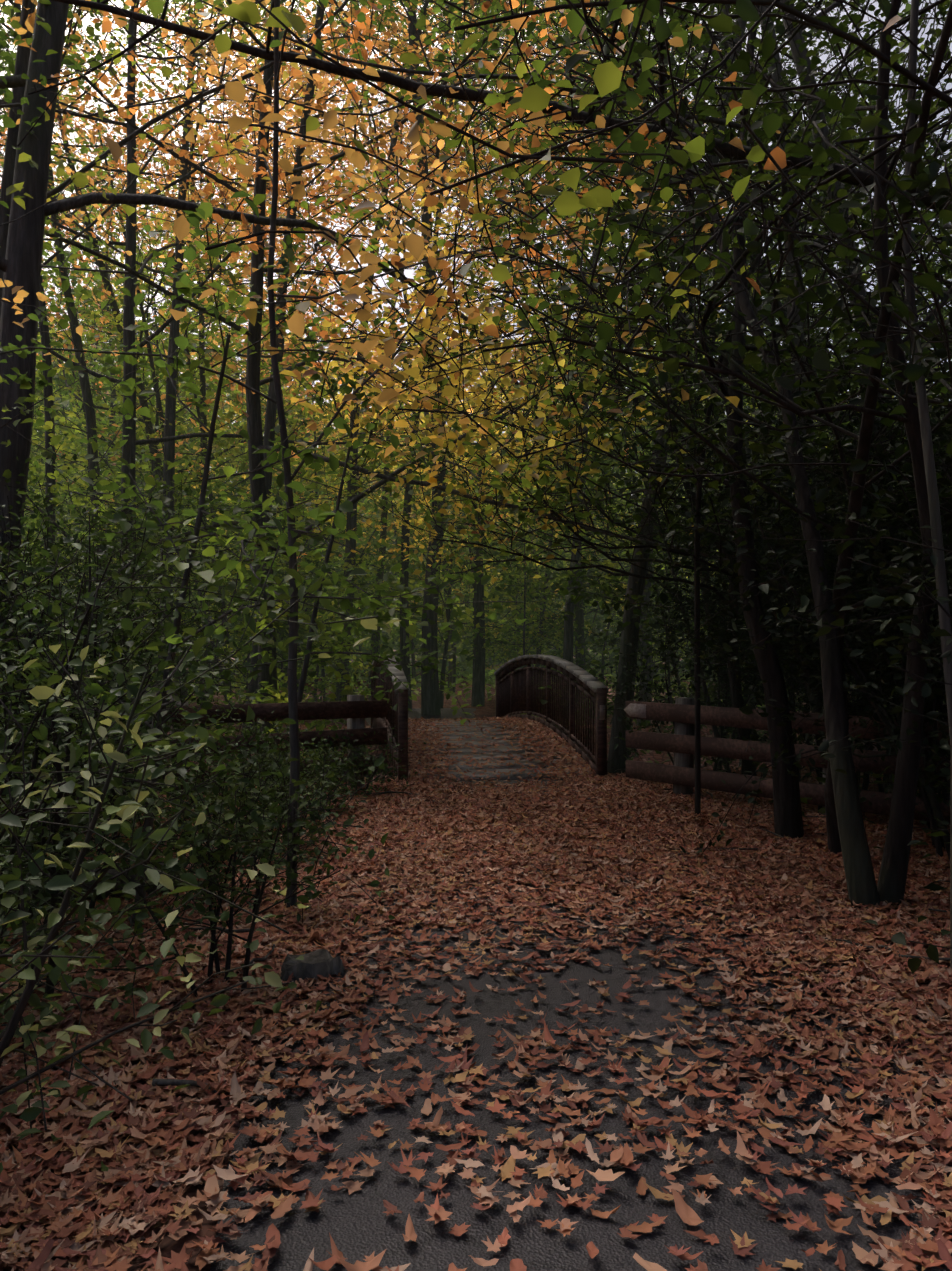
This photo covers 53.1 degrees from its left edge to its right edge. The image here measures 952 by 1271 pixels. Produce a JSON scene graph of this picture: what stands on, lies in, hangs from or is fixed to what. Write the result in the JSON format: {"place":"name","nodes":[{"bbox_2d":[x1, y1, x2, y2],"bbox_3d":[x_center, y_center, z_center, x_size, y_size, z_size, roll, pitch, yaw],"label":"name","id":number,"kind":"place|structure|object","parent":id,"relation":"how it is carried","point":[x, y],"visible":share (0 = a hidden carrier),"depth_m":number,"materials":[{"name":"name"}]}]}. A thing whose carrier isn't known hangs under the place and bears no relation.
{"place":"outdoors","nodes":[
{"label":"outdoors","id":0,"kind":"place"},
{"bbox_2d":[0,648,951,1270],"bbox_3d":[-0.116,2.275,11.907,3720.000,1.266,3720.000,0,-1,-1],"label":"ground","id":1,"kind":"structure","parent":0,"point":[166,1246],"depth_m":4.04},
{"bbox_2d":[0,0,160,516],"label":"tree","id":2,"kind":"object","parent":1,"relation":"on","point":[22,380],"visible":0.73,"depth_m":7.32,"materials":[{"name":"green plant"}]},
{"bbox_2d":[0,0,174,526],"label":"tree","id":3,"kind":"object","parent":1,"relation":"on","point":[93,316],"visible":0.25,"depth_m":23.44,"materials":[{"name":"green plant"}]},
{"bbox_2d":[0,646,206,1140],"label":"bush","id":4,"kind":"object","parent":1,"relation":"on","point":[55,974],"visible":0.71,"depth_m":2.91,"materials":[{"name":"green plant"}]},
{"bbox_2d":[0,429,238,808],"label":"bush","id":5,"kind":"object","parent":1,"relation":"on","point":[70,580],"visible":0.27,"depth_m":6.20,"materials":[{"name":"green plant"}]},
{"bbox_2d":[17,276,231,663],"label":"tree","id":6,"kind":"object","parent":1,"relation":"on","point":[180,413],"visible":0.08,"depth_m":28.47,"materials":[{"name":"green plant"}]},
{"bbox_2d":[0,462,272,851],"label":"bush","id":7,"kind":"object","parent":1,"relation":"on","point":[156,621],"visible":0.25,"depth_m":7.49,"materials":[{"name":"green plant"}]},
{"bbox_2d":[0,469,282,923],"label":"bush","id":8,"kind":"object","parent":1,"relation":"on","point":[43,562],"visible":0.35,"depth_m":5.57,"materials":[{"name":"green plant"}]},
{"bbox_2d":[6,454,289,828],"bbox_3d":[-3.310,0.064,8.623,3.264,3.364,3.194,0,-1,-1],"label":"bush","id":9,"kind":"object","parent":1,"relation":"on","point":[126,563],"visible":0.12,"depth_m":8.49,"materials":[{"name":"green plant"}]},
{"bbox_2d":[32,322,276,609],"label":"tree","id":10,"kind":"object","parent":1,"relation":"on","point":[71,415],"visible":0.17,"depth_m":28.27,"materials":[{"name":"green plant"}]},
{"bbox_2d":[0,66,322,538],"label":"tree","id":11,"kind":"object","parent":1,"relation":"on","point":[83,133],"visible":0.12,"depth_m":40.92,"materials":[{"name":"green plant"}]},
{"bbox_2d":[0,0,327,625],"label":"tree","id":12,"kind":"object","parent":1,"relation":"on","point":[87,397],"visible":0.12,"depth_m":21.74,"materials":[{"name":"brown plant"}]},
{"bbox_2d":[35,176,292,673],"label":"tree","id":13,"kind":"object","parent":1,"relation":"on","point":[80,280],"visible":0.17,"depth_m":40.91,"materials":[{"name":"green plant"}]},
{"bbox_2d":[0,480,328,993],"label":"bush","id":14,"kind":"object","parent":1,"relation":"on","point":[60,742],"visible":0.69,"depth_m":4.09,"materials":[{"name":"green plant"}]},
{"bbox_2d":[21,193,324,683],"bbox_3d":[-8.328,-4.737,25.353,11.248,13.563,10.289,0,-1,34],"label":"tree","id":15,"kind":"object","parent":1,"relation":"on","point":[138,375],"visible":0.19,"depth_m":24.90,"materials":[{"name":"green plant"}]},
{"bbox_2d":[0,0,349,330],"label":"tree","id":16,"kind":"object","parent":1,"relation":"on","point":[107,27],"visible":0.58,"depth_m":10.38,"materials":[{"name":"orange plant"}]},
{"bbox_2d":[43,364,339,725],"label":"tree","id":17,"kind":"object","parent":1,"relation":"on","point":[140,433],"visible":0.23,"depth_m":19.48,"materials":[{"name":"green plant"}]},
{"bbox_2d":[0,737,394,1018],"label":"bush","id":18,"kind":"object","parent":1,"relation":"on","point":[246,841],"visible":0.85,"depth_m":4.37,"materials":[{"name":"green plant"}]},
{"bbox_2d":[0,0,400,695],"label":"tree","id":19,"kind":"object","parent":1,"relation":"on","point":[106,282],"visible":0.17,"depth_m":24.56,"materials":[{"name":"brown plant"}]},
{"bbox_2d":[0,0,405,700],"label":"tree","id":20,"kind":"object","parent":1,"relation":"on","point":[158,240],"visible":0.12,"depth_m":26.13,"materials":[{"name":"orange plant"}]},
{"bbox_2d":[0,516,417,1173],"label":"bush","id":21,"kind":"object","parent":1,"relation":"on","point":[68,884],"visible":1,"depth_m":2.46,"materials":[{"name":"green plant"}]},
{"bbox_2d":[25,168,394,703],"bbox_3d":[-7.279,-4.510,24.361,11.880,12.961,9.383,0,-1,-29],"label":"tree","id":22,"kind":"object","parent":1,"relation":"on","point":[219,357],"visible":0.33,"depth_m":23.35,"materials":[{"name":"green plant"}]},
{"bbox_2d":[119,713,356,922],"bbox_3d":[-1.450,1.146,5.903,1.472,1.278,1.330,0,-1,-1],"label":"bush","id":23,"kind":"object","parent":1,"relation":"on","point":[295,848],"visible":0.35,"depth_m":5.75,"materials":[{"name":"green plant"}]},
{"bbox_2d":[0,1,488,698],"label":"tree","id":24,"kind":"object","parent":1,"relation":"on","point":[122,229],"visible":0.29,"depth_m":22.84,"materials":[{"name":"yellow plant"}]},
{"bbox_2d":[104,695,386,801],"bbox_3d":[-2.389,1.349,10.143,3.114,1.362,0.203,0,-1,-32],"label":"fence","id":25,"kind":"object","parent":1,"relation":"on","point":[355,711],"visible":0.27,"depth_m":10.42,"materials":[{"name":"brown wood"}]},
{"bbox_2d":[161,692,336,837],"bbox_3d":[-1.950,1.138,8.162,1.470,1.242,1.343,0,-1,-1],"label":"bush","id":26,"kind":"object","parent":1,"relation":"on","point":[257,733],"visible":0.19,"depth_m":8.24,"materials":[{"name":"green plant"}]},
{"bbox_2d":[0,191,525,925],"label":"tree","id":27,"kind":"object","parent":1,"relation":"on","point":[184,283],"visible":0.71,"depth_m":5.38,"materials":[{"name":"green plant"}]},
{"bbox_2d":[188,700,351,852],"bbox_3d":[-1.622,1.162,7.425,1.290,1.299,1.186,0,-1,-1],"label":"bush","id":28,"kind":"object","parent":1,"relation":"on","point":[255,758],"visible":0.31,"depth_m":7.27,"materials":[{"name":"green plant"}]},
{"bbox_2d":[198,552,371,732],"bbox_3d":[-3.186,0.083,17.488,3.481,3.653,2.696,1,-1,-37],"label":"shrub","id":29,"kind":"object","parent":1,"relation":"on","point":[321,688],"visible":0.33,"depth_m":17.70,"materials":[{"name":"green plant"}]},
{"bbox_2d":[0,0,580,758],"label":"tree","id":30,"kind":"object","parent":1,"relation":"on","point":[48,390],"visible":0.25,"depth_m":15.80,"materials":[{"name":"brown plant"}]},
{"bbox_2d":[192,560,412,778],"bbox_3d":[-2.412,0.671,12.610,2.806,3.458,2.753,0,-1,-34],"label":"shrub","id":31,"kind":"object","parent":1,"relation":"on","point":[333,647],"visible":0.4,"depth_m":12.51,"materials":[{"name":"green plant"}]},
{"bbox_2d":[0,0,606,714],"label":"tree","id":32,"kind":"object","parent":1,"relation":"on","point":[430,696],"visible":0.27,"depth_m":21.95,"materials":[{"name":"brown plant"}]},
{"bbox_2d":[255,716,371,817],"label":"bush","id":33,"kind":"object","parent":1,"relation":"on","point":[326,763],"visible":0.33,"depth_m":9.07,"materials":[{"name":"green plant"}]},
{"bbox_2d":[0,0,628,725],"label":"tree","id":34,"kind":"object","parent":1,"relation":"on","point":[170,414],"visible":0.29,"depth_m":19.81,"materials":[{"name":"brown plant"}]},
{"bbox_2d":[184,465,460,702],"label":"tree","id":35,"kind":"object","parent":1,"relation":"on","point":[357,561],"visible":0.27,"depth_m":23.43,"materials":[{"name":"green plant"}]},
{"bbox_2d":[0,0,651,688],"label":"maple tree","id":36,"kind":"object","parent":1,"relation":"on","point":[128,448],"visible":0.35,"depth_m":16.42,"materials":[{"name":"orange plant"}]},
{"bbox_2d":[174,312,485,689],"bbox_3d":[-5.104,-3.515,26.527,8.554,10.998,6.857,1,-1,-38],"label":"tree","id":37,"kind":"object","parent":1,"relation":"on","point":[336,552],"visible":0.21,"depth_m":26.04,"materials":[{"name":"green plant"}]},
{"bbox_2d":[153,233,512,724],"bbox_3d":[-1.760,-1.110,11.007,4.374,5.908,3.450,0,-1,-1],"label":"tree","id":38,"kind":"object","parent":1,"relation":"on","point":[313,357],"visible":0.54,"depth_m":10.70,"materials":[{"name":"green plant"}]},
{"bbox_2d":[45,0,626,700],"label":"tree","id":39,"kind":"object","parent":1,"relation":"on","point":[379,576],"visible":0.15,"depth_m":27.72,"materials":[{"name":"yellow plant"}]},
{"bbox_2d":[0,0,719,343],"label":"tree","id":40,"kind":"object","parent":1,"relation":"on","point":[22,59],"visible":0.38,"depth_m":9.97,"materials":[{"name":"brown plant"}]},
{"bbox_2d":[299,718,425,795],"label":"bush","id":41,"kind":"object","parent":1,"relation":"on","point":[361,768],"visible":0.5,"depth_m":10.19,"materials":[{"name":"green plant"}]},
{"bbox_2d":[164,0,593,691],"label":"pale tree","id":42,"kind":"object","parent":1,"relation":"on","point":[452,666],"visible":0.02,"depth_m":32.43,"materials":[{"name":"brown plant"}]},
{"bbox_2d":[278,386,510,685],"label":"tree","id":43,"kind":"object","parent":1,"relation":"on","point":[391,508],"visible":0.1,"depth_m":38.85,"materials":[{"name":"green plant"}]},
{"bbox_2d":[125,0,668,710],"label":"tree","id":44,"kind":"object","parent":1,"relation":"on","point":[403,600],"visible":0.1,"depth_m":23.97,"materials":[{"name":"brown plant"}]},
{"bbox_2d":[63,0,746,773],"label":"tree","id":45,"kind":"object","parent":1,"relation":"on","point":[617,758],"visible":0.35,"depth_m":12.42,"materials":[{"name":"brown plant"}]},
{"bbox_2d":[0,0,856,723],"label":"tree","id":46,"kind":"object","parent":1,"relation":"on","point":[20,264],"visible":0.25,"depth_m":7.83,"materials":[{"name":"brown plant"}]},
{"bbox_2d":[107,0,751,700],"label":"tree","id":47,"kind":"object","parent":1,"relation":"on","point":[349,540],"visible":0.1,"depth_m":22.39,"materials":[{"name":"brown plant"}]},
{"bbox_2d":[340,370,571,708],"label":"tree","id":48,"kind":"object","parent":1,"relation":"on","point":[504,628],"visible":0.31,"depth_m":24.72,"materials":[{"name":"green plant"}]},
{"bbox_2d":[0,0,924,734],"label":"tree","id":49,"kind":"object","parent":1,"relation":"on","point":[270,416],"visible":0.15,"depth_m":16.94,"materials":[{"name":"brown plant"}]},
{"bbox_2d":[0,0,929,907],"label":"tree","id":50,"kind":"object","parent":1,"relation":"on","point":[228,472],"visible":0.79,"depth_m":5.81,"materials":[{"name":"green plant"}]},
{"bbox_2d":[0,662,949,1024],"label":"herb plants","id":51,"kind":"object","parent":1,"relation":"on","point":[492,684],"visible":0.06,"depth_m":11.41,"materials":[{"name":"green plant"}]},
{"bbox_2d":[0,764,949,1095],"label":"deadwood stump logs","id":52,"kind":"object","parent":1,"relation":"on","point":[316,964],"visible":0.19,"depth_m":4.66,"materials":[{"name":"brown wood"}]},
{"bbox_2d":[0,715,951,1270],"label":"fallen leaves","id":53,"kind":"object","parent":1,"relation":"on","point":[58,1209],"visible":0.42,"depth_m":4.00,"materials":[{"name":"orange plant"}]},
{"bbox_2d":[0,0,951,753],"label":"maple tree","id":54,"kind":"object","parent":1,"relation":"on","point":[254,378],"visible":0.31,"depth_m":12.25,"materials":[{"name":"yellow plant"}]},
{"bbox_2d":[0,0,951,792],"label":"tree","id":55,"kind":"object","parent":1,"relation":"on","point":[80,180],"visible":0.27,"depth_m":9.19,"materials":[{"name":"green plant"}]},
{"bbox_2d":[361,404,594,689],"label":"tree","id":56,"kind":"object","parent":1,"relation":"on","point":[469,618],"visible":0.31,"depth_m":27.59,"materials":[{"name":"green plant"}]},
{"bbox_2d":[18,272,940,680],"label":"trees","id":57,"kind":"object","parent":1,"relation":"on","point":[458,658],"depth_m":49.24,"materials":[{"name":"green plant"}]},
{"bbox_2d":[14,0,948,816],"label":"tree","id":58,"kind":"object","parent":1,"relation":"on","point":[390,78],"visible":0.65,"depth_m":6.41,"materials":[{"name":"brown plant"}]},
{"bbox_2d":[369,654,607,781],"bbox_3d":[-0.210,1.478,14.883,3.020,2.358,7.900,0,-1,-9],"label":"footbridge","id":59,"kind":"object","parent":1,"relation":"on","point":[518,692],"visible":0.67,"depth_m":12.97,"materials":[{"name":"wood"}]},
{"bbox_2d":[195,0,788,706],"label":"tree","id":60,"kind":"object","parent":1,"relation":"on","point":[479,666],"visible":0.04,"depth_m":25.74,"materials":[{"name":"brown plant"}]},
{"bbox_2d":[102,0,951,523],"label":"tree","id":61,"kind":"object","parent":1,"relation":"on","point":[608,76],"visible":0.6,"depth_m":3.27,"materials":[{"name":"green plant"}]},
{"bbox_2d":[446,470,623,666],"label":"tree","id":62,"kind":"object","parent":1,"relation":"on","point":[509,589],"visible":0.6,"depth_m":21.82,"materials":[{"name":"green plant"}]},
{"bbox_2d":[485,571,598,703],"bbox_3d":[1.623,0.033,25.148,3.115,3.969,3.693,0,-1,-1],"label":"shrub","id":63,"kind":"object","parent":1,"relation":"on","point":[531,620],"visible":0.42,"depth_m":25.29,"materials":[{"name":"green plant"}]},
{"bbox_2d":[333,0,775,702],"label":"tree","id":64,"kind":"object","parent":1,"relation":"on","point":[579,614],"visible":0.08,"depth_m":26.02,"materials":[{"name":"yellow plant"}]},
{"bbox_2d":[169,0,951,566],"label":"tree","id":65,"kind":"object","parent":1,"relation":"on","point":[413,242],"visible":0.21,"depth_m":5.62,"materials":[{"name":"green plant"}]},
{"bbox_2d":[420,250,700,666],"bbox_3d":[2.415,-4.351,27.126,8.414,12.738,10.395,0,-1,-1],"label":"tree","id":66,"kind":"object","parent":1,"relation":"on","point":[549,571],"visible":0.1,"depth_m":26.86,"materials":[{"name":"green plant"}]},
{"bbox_2d":[465,419,673,664],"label":"tree","id":67,"kind":"object","parent":1,"relation":"on","point":[553,588],"visible":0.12,"depth_m":27.73,"materials":[{"name":"green plant"}]},
{"bbox_2d":[236,0,951,853],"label":"tree","id":68,"kind":"object","parent":1,"relation":"on","point":[692,150],"visible":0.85,"depth_m":5.04,"materials":[{"name":"green plant"}]},
{"bbox_2d":[312,0,902,696],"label":"tree","id":69,"kind":"object","parent":1,"relation":"on","point":[606,174],"visible":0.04,"depth_m":24.56,"materials":[{"name":"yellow plant"}]},
{"bbox_2d":[286,2,950,814],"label":"tree","id":70,"kind":"object","parent":1,"relation":"on","point":[662,494],"visible":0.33,"depth_m":9.44,"materials":[{"name":"green plant"}]},
{"bbox_2d":[286,0,951,838],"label":"tree","id":71,"kind":"object","parent":1,"relation":"on","point":[788,820],"visible":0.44,"depth_m":7.85,"materials":[{"name":"brown plant"}]},
{"bbox_2d":[306,0,951,775],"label":"tree","id":72,"kind":"object","parent":1,"relation":"on","point":[736,696],"visible":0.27,"depth_m":9.20,"materials":[{"name":"green plant"}]},
{"bbox_2d":[307,0,951,764],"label":"tree","id":73,"kind":"object","parent":1,"relation":"on","point":[543,426],"visible":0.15,"depth_m":11.99,"materials":[{"name":"green plant"}]},
{"bbox_2d":[498,455,760,738],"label":"tree","id":74,"kind":"object","parent":1,"relation":"on","point":[593,672],"visible":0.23,"depth_m":14.63,"materials":[{"name":"green plant"}]},
{"bbox_2d":[314,0,947,727],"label":"tree","id":75,"kind":"object","parent":1,"relation":"on","point":[646,598],"visible":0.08,"depth_m":19.09,"materials":[{"name":"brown plant"}]},
{"bbox_2d":[336,138,951,785],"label":"tree","id":76,"kind":"object","parent":1,"relation":"on","point":[830,300],"visible":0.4,"depth_m":8.04,"materials":[{"name":"green plant"}]},
{"bbox_2d":[538,491,749,737],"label":"tree","id":77,"kind":"object","parent":1,"relation":"on","point":[646,638],"visible":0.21,"depth_m":15.12,"materials":[{"name":"green plant"}]},
{"bbox_2d":[373,0,951,747],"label":"tree","id":78,"kind":"object","parent":1,"relation":"on","point":[749,170],"visible":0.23,"depth_m":11.28,"materials":[{"name":"green plant"}]},
{"bbox_2d":[427,2,899,676],"bbox_3d":[4.775,-10.056,26.802,14.288,24.097,17.011,0,-1,23],"label":"tree","id":79,"kind":"object","parent":1,"relation":"on","point":[567,646],"visible":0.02,"depth_m":20.95,"materials":[{"name":"brown plant"}]},
{"bbox_2d":[384,0,951,908],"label":"forked tree","id":80,"kind":"object","parent":1,"relation":"on","point":[892,878],"visible":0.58,"depth_m":5.44,"materials":[{"name":"brown plant"}]},
{"bbox_2d":[523,0,891,96],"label":"tree","id":81,"kind":"object","parent":1,"relation":"on","point":[575,23],"visible":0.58,"depth_m":4.91,"materials":[{"name":"green plant"}]},
{"bbox_2d":[533,353,887,772],"bbox_3d":[2.613,-0.786,10.744,3.905,5.192,3.027,0,-1,14],"label":"tree","id":82,"kind":"object","parent":1,"relation":"on","point":[664,598],"visible":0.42,"depth_m":11.01,"materials":[{"name":"green plant"}]},
{"bbox_2d":[470,0,951,543],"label":"tree","id":83,"kind":"object","parent":1,"relation":"on","point":[640,48],"visible":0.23,"depth_m":10.91,"materials":[{"name":"green plant"}]},
{"bbox_2d":[489,0,951,908],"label":"forked tree","id":84,"kind":"object","parent":1,"relation":"on","point":[861,880],"visible":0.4,"depth_m":6.36,"materials":[{"name":"brown plant"}]},
{"bbox_2d":[499,0,951,481],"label":"tree","id":85,"kind":"object","parent":1,"relation":"on","point":[815,60],"visible":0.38,"depth_m":6.80,"materials":[{"name":"green plant"}]},
{"bbox_2d":[598,468,881,777],"bbox_3d":[3.075,-0.113,11.575,3.371,3.916,3.168,0,-1,-1],"label":"bush","id":86,"kind":"object","parent":1,"relation":"on","point":[722,730],"visible":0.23,"depth_m":11.24,"materials":[{"name":"green plant"}]},
{"bbox_2d":[569,23,951,551],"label":"tree","id":87,"kind":"object","parent":1,"relation":"on","point":[626,445],"visible":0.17,"depth_m":8.57,"materials":[{"name":"green plant"}]},
{"bbox_2d":[609,389,938,777],"bbox_3d":[4.237,-0.650,11.122,4.166,4.782,5.256,0,-1,23],"label":"tree","id":88,"kind":"object","parent":1,"relation":"on","point":[671,591],"visible":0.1,"depth_m":10.34,"materials":[{"name":"green plant"}]},
{"bbox_2d":[609,367,951,861],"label":"tree","id":89,"kind":"object","parent":1,"relation":"on","point":[938,842],"visible":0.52,"depth_m":7.17,"materials":[{"name":"green plant"}]},
{"bbox_2d":[624,697,950,824],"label":"fence","id":90,"kind":"object","parent":1,"relation":"on","point":[679,775],"visible":0.6,"depth_m":9.54,"materials":[{"name":"brown wood"}]},
{"bbox_2d":[641,255,950,789],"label":"tree","id":91,"kind":"object","parent":1,"relation":"on","point":[865,784],"visible":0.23,"depth_m":9.28,"materials":[{"name":"green plant"}]},
{"bbox_2d":[647,0,951,533],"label":"tree","id":92,"kind":"object","parent":1,"relation":"on","point":[903,121],"visible":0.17,"depth_m":13.60,"materials":[{"name":"green plant"}]},
{"bbox_2d":[665,239,951,845],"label":"tree","id":93,"kind":"object","parent":1,"relation":"on","point":[821,495],"visible":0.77,"depth_m":4.70,"materials":[{"name":"green plant"}]},
{"bbox_2d":[687,323,951,831],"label":"tree","id":94,"kind":"object","parent":1,"relation":"on","point":[763,430],"visible":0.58,"depth_m":6.07,"materials":[{"name":"green plant"}]},
{"bbox_2d":[689,457,951,799],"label":"bush","id":95,"kind":"object","parent":1,"relation":"on","point":[881,786],"visible":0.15,"depth_m":8.88,"materials":[{"name":"green plant"}]},
{"bbox_2d":[691,338,951,827],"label":"tree","id":96,"kind":"object","parent":1,"relation":"on","point":[795,670],"visible":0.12,"depth_m":8.68,"materials":[{"name":"green plant"}]},
{"bbox_2d":[838,127,951,740],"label":"tree","id":97,"kind":"object","parent":1,"relation":"on","point":[923,180],"visible":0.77,"depth_m":3.98,"materials":[{"name":"green plant"}]},
{"bbox_2d":[902,0,951,967],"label":"tree stem","id":98,"kind":"object","parent":1,"relation":"on","point":[934,512],"visible":0.57,"depth_m":4.67,"materials":[{"name":"brown plant"}]},
{"bbox_2d":[0,0,951,646],"label":"sky","id":99,"kind":"structure","parent":0,"point":[409,273],"materials":[{"name":"white"}]},
{"bbox_2d":[210,697,951,1270],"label":"asphalt path","id":100,"kind":"structure","parent":0,"point":[356,1225],"depth_m":3.14,"materials":[{"name":"grey asphalt"}]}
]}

